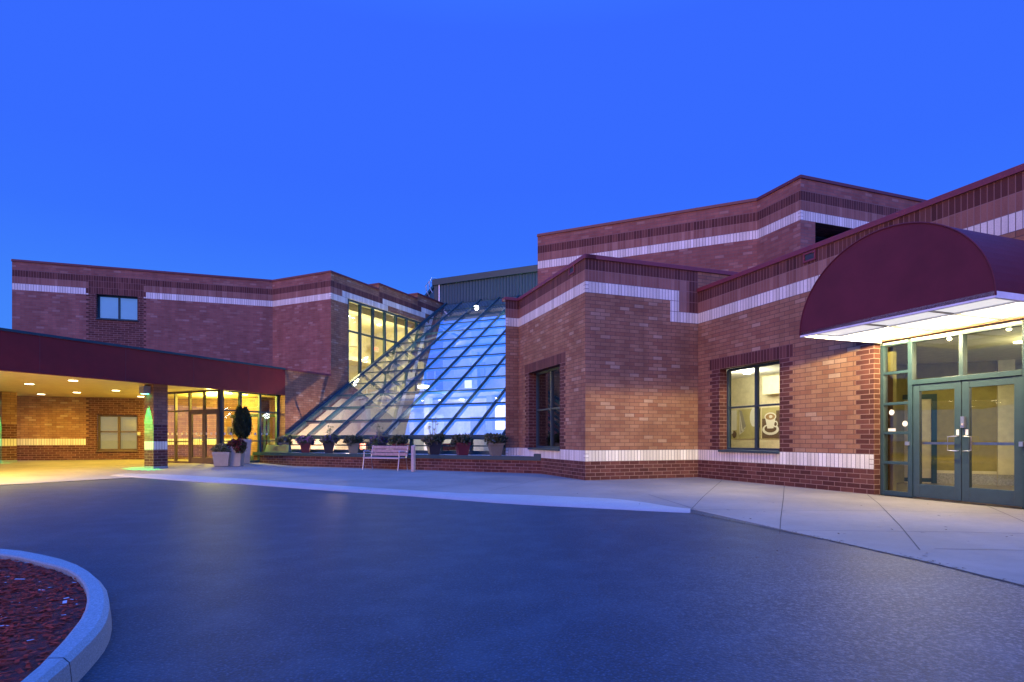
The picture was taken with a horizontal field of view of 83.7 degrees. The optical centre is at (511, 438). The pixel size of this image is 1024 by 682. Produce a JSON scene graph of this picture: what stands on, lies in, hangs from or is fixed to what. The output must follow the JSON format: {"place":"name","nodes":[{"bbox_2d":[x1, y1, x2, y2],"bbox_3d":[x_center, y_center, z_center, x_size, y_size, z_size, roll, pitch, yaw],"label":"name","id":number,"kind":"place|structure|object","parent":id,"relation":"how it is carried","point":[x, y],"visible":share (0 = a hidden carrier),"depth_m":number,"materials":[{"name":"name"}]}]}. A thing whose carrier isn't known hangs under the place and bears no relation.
{"place":"outdoors","nodes":[
{"label":"outdoors","id":0,"kind":"place"},
{"bbox_2d":[0,475,133,484],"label":"driveway","id":1,"kind":"structure","parent":0,"point":[22,480],"depth_m":15.99,"materials":[{"name":"concrete"}]},
{"bbox_2d":[0,478,1023,681],"bbox_3d":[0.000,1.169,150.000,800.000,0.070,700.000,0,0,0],"label":"road","id":2,"kind":"structure","parent":0,"point":[210,582],"depth_m":4.30,"materials":[{"name":"asphalt"}]},
{"bbox_2d":[0,549,111,681],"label":"kerbed island","id":3,"kind":"structure","parent":2,"relation":"on","point":[81,647],"depth_m":3.21,"materials":[{"name":"concrete"}]},
{"bbox_2d":[0,558,86,681],"bbox_3d":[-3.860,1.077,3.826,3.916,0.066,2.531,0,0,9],"label":"mulch bed","id":4,"kind":"object","parent":3,"relation":"on","point":[32,658],"visible":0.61,"depth_m":3.52,"materials":[{"name":"brown wood"}]},
{"bbox_2d":[110,473,689,512],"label":"kerb","id":5,"kind":"structure","parent":2,"relation":"on","point":[580,502],"depth_m":11.39,"materials":[{"name":"concrete"}]},
{"bbox_2d":[692,513,1023,585],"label":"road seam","id":6,"kind":"object","parent":2,"relation":"on","point":[881,551],"visible":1,"depth_m":5.60,"materials":[{"name":"grey concrete"}]},
{"bbox_2d":[0,459,1023,584],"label":"pavement","id":7,"kind":"structure","parent":0,"point":[870,523],"depth_m":10.41,"materials":[{"name":"concrete"}]},
{"bbox_2d":[0,391,16,462],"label":"brick pier","id":8,"kind":"structure","parent":7,"relation":"on","point":[8,427],"depth_m":23.71,"materials":[{"name":"brick"}]},
{"bbox_2d":[144,384,167,468],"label":"brick pier","id":9,"kind":"structure","parent":7,"relation":"on","point":[156,428],"depth_m":20.46,"materials":[{"name":"brick"}]},
{"bbox_2d":[139,386,150,393],"bbox_3d":[-13.053,-1.726,20.307,0.280,0.288,0.247,0,0,25],"label":"wall washer","id":10,"kind":"object","parent":9,"relation":"attached to","point":[144,389],"depth_m":20.22,"materials":[{"name":"grey metal"}]},
{"bbox_2d":[210,443,230,465],"bbox_3d":[-11.087,0.602,21.899,0.839,0.894,0.833,0,0,0],"label":"entry planter","id":11,"kind":"object","parent":7,"relation":"on","point":[221,453],"visible":0.98,"depth_m":21.62,"materials":[{"name":"concrete"}]},
{"bbox_2d":[168,390,278,463],"bbox_3d":[-12.385,-0.406,26.214,4.400,3.073,5.832,0,0,25],"label":"entry vestibule","id":12,"kind":"object","parent":7,"relation":"on","point":[258,409],"visible":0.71,"depth_m":23.86,"materials":[{"name":"brown metal"}]},
{"bbox_2d":[190,411,203,462],"bbox_3d":[-12.852,-0.045,23.299,0.823,2.140,0.234,0,0,25],"label":"door","id":13,"kind":"structure","parent":12,"relation":"in","point":[192,459],"depth_m":23.35,"materials":[{"name":"brown metal"}]},
{"bbox_2d":[203,411,216,463],"bbox_3d":[-12.097,-0.043,22.944,0.823,2.135,0.234,0,0,25],"label":"door","id":14,"kind":"structure","parent":12,"relation":"in","point":[206,460],"depth_m":23.08,"materials":[{"name":"brown metal"}]},
{"bbox_2d":[247,414,265,459],"bbox_3d":[-11.704,-0.050,26.091,0.838,2.150,0.194,0,0,-18],"label":"inner door","id":15,"kind":"structure","parent":12,"relation":"in","point":[253,415],"depth_m":26.21,"materials":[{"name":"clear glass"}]},
{"bbox_2d":[267,414,274,444],"bbox_3d":[-10.849,-0.050,26.373,0.838,2.150,0.194,0,0,-18],"label":"inner door","id":16,"kind":"structure","parent":12,"relation":"in","point":[268,415],"depth_m":26.27,"materials":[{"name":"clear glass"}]},
{"bbox_2d":[11,259,443,459],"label":"brick wing","id":17,"kind":"structure","parent":7,"relation":"on","point":[318,336],"depth_m":27.97,"materials":[{"name":"brown brick"}]},
{"bbox_2d":[96,295,137,321],"bbox_3d":[-18.893,-6.244,27.393,1.713,1.211,0.344,0,0,-18],"label":"window","id":18,"kind":"structure","parent":17,"relation":"in","point":[119,297],"depth_m":27.45,"materials":[{"name":"green metal"}]},
{"bbox_2d":[96,415,137,451],"bbox_3d":[-18.890,-0.250,27.383,1.713,1.775,0.324,0,0,-18],"label":"window","id":19,"kind":"structure","parent":17,"relation":"in","point":[119,431],"depth_m":27.45,"materials":[{"name":"brown metal"}]},
{"bbox_2d":[0,328,285,400],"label":"porch canopy","id":20,"kind":"object","parent":17,"relation":"attached to","point":[35,364],"visible":0.91,"depth_m":19.78,"materials":[{"name":"maroon metal"},{"name":"paint"}]},
{"bbox_2d":[348,299,426,391],"bbox_3d":[-6.851,-4.853,32.104,0.148,4.473,7.160,0,0,25],"label":"window","id":21,"kind":"structure","parent":17,"relation":"in","point":[359,304],"depth_m":30.84,"materials":[{"name":"green metal"}]},
{"bbox_2d":[425,265,537,303],"bbox_3d":[-1.001,-8.982,39.626,18.312,3.224,7.968,0,0,24],"label":"metal clerestory","id":22,"kind":"object","parent":17,"relation":"on","point":[516,281],"visible":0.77,"depth_m":35.86,"materials":[{"name":"grey metal"}]},
{"bbox_2d":[227,415,234,438],"bbox_3d":[-11.628,0.015,23.745,0.340,2.010,0.204,0,0,25],"label":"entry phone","id":23,"kind":"object","parent":7,"relation":"on","point":[229,430],"visible":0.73,"depth_m":23.68,"materials":[{"name":"metal"}]},
{"bbox_2d":[227,438,247,465],"bbox_3d":[-10.577,0.517,22.026,0.868,1.086,0.806,0,0,0],"label":"entry planter","id":24,"kind":"object","parent":7,"relation":"on","point":[237,450],"visible":1,"depth_m":21.86,"materials":[{"name":"concrete"}]},
{"bbox_2d":[231,405,253,463],"bbox_3d":[-11.077,-0.204,23.480,0.830,2.456,0.838,0,0,0],"label":"entry planter","id":25,"kind":"object","parent":7,"relation":"on","point":[242,423],"visible":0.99,"depth_m":23.34,"materials":[{"name":"plant"}]},
{"bbox_2d":[362,445,408,470],"bbox_3d":[-4.565,0.690,20.559,1.680,0.888,0.605,0,0,27],"label":"park bench","id":26,"kind":"object","parent":7,"relation":"on","point":[399,449],"visible":0.98,"depth_m":20.66,"materials":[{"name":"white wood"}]},
{"bbox_2d":[252,452,540,473],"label":"planter wall","id":27,"kind":"structure","parent":7,"relation":"on","point":[503,464],"depth_m":20.58,"materials":[{"name":"brick"}]},
{"bbox_2d":[297,452,520,455],"bbox_3d":[-4.549,0.595,22.657,13.256,0.001,2.200,0,0,27],"label":"gravel bed","id":28,"kind":"object","parent":27,"relation":"in","point":[425,454],"depth_m":21.27,"materials":[{"name":"grey gravel"}]},
{"bbox_2d":[265,445,291,451],"bbox_3d":[-10.048,0.432,24.552,1.448,0.325,0.197,0,0,27],"label":"sign box","id":29,"kind":"object","parent":28,"relation":"on","point":[278,448],"visible":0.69,"depth_m":24.47,"materials":[{"name":"beige metal"}]},
{"bbox_2d":[275,434,292,445],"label":"flower pot","id":30,"kind":"object","parent":28,"relation":"on","point":[283,440],"visible":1,"depth_m":24.59,"materials":[{"name":"plant"}]},
{"bbox_2d":[294,435,315,452],"bbox_3d":[-8.710,0.219,24.133,0.816,0.752,0.768,0,0,16],"label":"flower pot","id":31,"kind":"object","parent":28,"relation":"on","point":[305,442],"visible":1,"depth_m":23.94,"materials":[{"name":"plant"}]},
{"bbox_2d":[319,425,339,452],"bbox_3d":[-7.508,0.022,23.494,0.880,1.146,0.812,0,0,0],"label":"flower pot","id":32,"kind":"object","parent":28,"relation":"on","point":[329,442],"visible":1,"depth_m":23.32,"materials":[{"name":"plant"}]},
{"bbox_2d":[343,434,362,452],"bbox_3d":[-6.372,0.205,22.888,0.809,0.779,0.856,0,0,0],"label":"flower pot","id":33,"kind":"object","parent":28,"relation":"on","point":[352,441],"visible":0.99,"depth_m":22.70,"materials":[{"name":"plant"}]},
{"bbox_2d":[368,423,388,452],"bbox_3d":[-5.166,-0.004,22.289,0.792,1.199,0.830,0,0,-36],"label":"flower pot","id":34,"kind":"object","parent":28,"relation":"on","point":[375,440],"visible":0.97,"depth_m":22.12,"materials":[{"name":"plant"}]},
{"bbox_2d":[387,434,408,452],"bbox_3d":[-4.378,0.201,21.847,0.825,0.788,0.830,0,0,0],"label":"flower pot","id":35,"kind":"object","parent":28,"relation":"on","point":[397,440],"visible":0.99,"depth_m":21.64,"materials":[{"name":"plant"}]},
{"bbox_2d":[421,417,444,454],"bbox_3d":[-2.903,-0.107,21.096,0.910,1.404,0.891,0,0,0],"label":"flower pot","id":36,"kind":"object","parent":28,"relation":"on","point":[432,442],"visible":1,"depth_m":20.93,"materials":[{"name":"plant"}]},
{"bbox_2d":[450,433,473,454],"bbox_3d":[-1.805,0.188,20.499,0.882,0.814,0.872,0,0,0],"label":"flower pot","id":37,"kind":"object","parent":28,"relation":"on","point":[462,443],"visible":1,"depth_m":20.32,"materials":[{"name":"plant"}]},
{"bbox_2d":[484,432,507,455],"bbox_3d":[-0.556,0.188,19.893,0.876,0.814,0.867,0,0,0],"label":"flower pot","id":38,"kind":"object","parent":28,"relation":"on","point":[495,442],"visible":1,"depth_m":19.70,"materials":[{"name":"ceramic"}]},
{"bbox_2d":[284,294,521,454],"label":"atrium glazing","id":39,"kind":"structure","parent":7,"relation":"on","point":[469,398],"depth_m":28.50,"materials":[{"name":"glass"},{"name":"green metal"}]},
{"bbox_2d":[470,417,484,450],"bbox_3d":[-1.680,0.015,28.084,0.800,2.170,0.060,0,0,25],"label":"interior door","id":40,"kind":"structure","parent":39,"relation":"in","point":[472,423],"depth_m":28.04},
{"bbox_2d":[411,445,414,471],"bbox_3d":[-3.370,0.680,19.500,0.110,0.899,0.110,0,0,27],"label":"bollard","id":41,"kind":"object","parent":7,"relation":"on","point":[412,458],"visible":1,"depth_m":19.47,"materials":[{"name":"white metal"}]},
{"bbox_2d":[502,254,738,479],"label":"brick block","id":42,"kind":"structure","parent":7,"relation":"on","point":[601,367],"depth_m":16.23,"materials":[{"name":"brown brick"}]},
{"bbox_2d":[528,366,559,450],"bbox_3d":[1.138,-0.930,18.187,0.404,2.594,2.516,0,0,-20],"label":"window","id":43,"kind":"structure","parent":42,"relation":"in","point":[552,448],"depth_m":18.24,"materials":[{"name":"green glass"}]},
{"bbox_2d":[537,174,925,342],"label":"tall brick block","id":44,"kind":"structure","parent":7,"relation":"on","point":[800,211],"depth_m":19.68,"materials":[{"name":"brown brick"}]},
{"bbox_2d":[815,236,826,239],"bbox_3d":[10.596,-5.925,19.300,3.000,1.718,0.098,0,0,-20],"label":"window","id":45,"kind":"structure","parent":44,"relation":"in","point":[816,237],"depth_m":19.18,"materials":[{"name":"black glass"}]},
{"bbox_2d":[697,163,1023,508],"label":"entrance block","id":46,"kind":"structure","parent":7,"relation":"on","point":[939,415],"depth_m":12.98,"materials":[{"name":"brick"}]},
{"bbox_2d":[731,410,737,438],"bbox_3d":[7.310,-0.471,19.015,0.033,0.951,0.525,0,0,-20],"label":"bean picture","id":47,"kind":"object","parent":46,"relation":"attached to","point":[734,424],"visible":0.67,"depth_m":18.87,"materials":[{"name":"paper"}]},
{"bbox_2d":[718,361,779,453],"bbox_3d":[6.231,-0.777,14.832,0.394,2.289,2.150,0,0,-20],"label":"window","id":48,"kind":"structure","parent":46,"relation":"in","point":[729,449],"depth_m":14.85,"materials":[{"name":"clear glass"}]},
{"bbox_2d":[738,408,760,438],"bbox_3d":[7.581,-0.485,18.260,0.035,0.979,0.960,0,0,-20],"label":"table picture","id":49,"kind":"object","parent":46,"relation":"attached to","point":[746,423],"visible":0.78,"depth_m":18.32,"materials":[{"name":"paper"}]},
{"bbox_2d":[762,407,778,438],"bbox_3d":[7.920,-0.471,17.310,0.041,0.951,0.911,0,0,-20],"label":"coffee picture","id":50,"kind":"object","parent":46,"relation":"attached to","point":[770,422],"visible":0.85,"depth_m":17.40,"materials":[{"name":"paper"}]},
{"bbox_2d":[799,222,1023,343],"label":"barrel awning","id":51,"kind":"object","parent":46,"relation":"attached to","point":[879,286],"visible":1,"depth_m":8.89,"materials":[{"name":"red"}]},
{"bbox_2d":[902,394,936,483],"bbox_3d":[10.065,0.010,14.494,1.150,2.240,0.110,0,0,27],"label":"inner door","id":52,"kind":"structure","parent":46,"relation":"in","point":[929,401],"depth_m":14.30,"materials":[{"name":"green metal"}]},
{"bbox_2d":[905,381,961,500],"bbox_3d":[7.804,0.043,10.598,0.234,2.145,0.984,0,0,-20],"label":"door","id":53,"kind":"structure","parent":46,"relation":"in","point":[954,492],"depth_m":10.53,"materials":[{"name":"green metal"}]},
{"bbox_2d":[960,375,1023,506],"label":"door","id":54,"kind":"structure","parent":46,"relation":"in","point":[969,494],"depth_m":9.71,"materials":[{"name":"green metal"}]},
{"bbox_2d":[0,0,1023,328],"label":"sky","id":55,"kind":"structure","parent":0,"point":[400,145],"materials":[{"name":"blue"}]}
]}

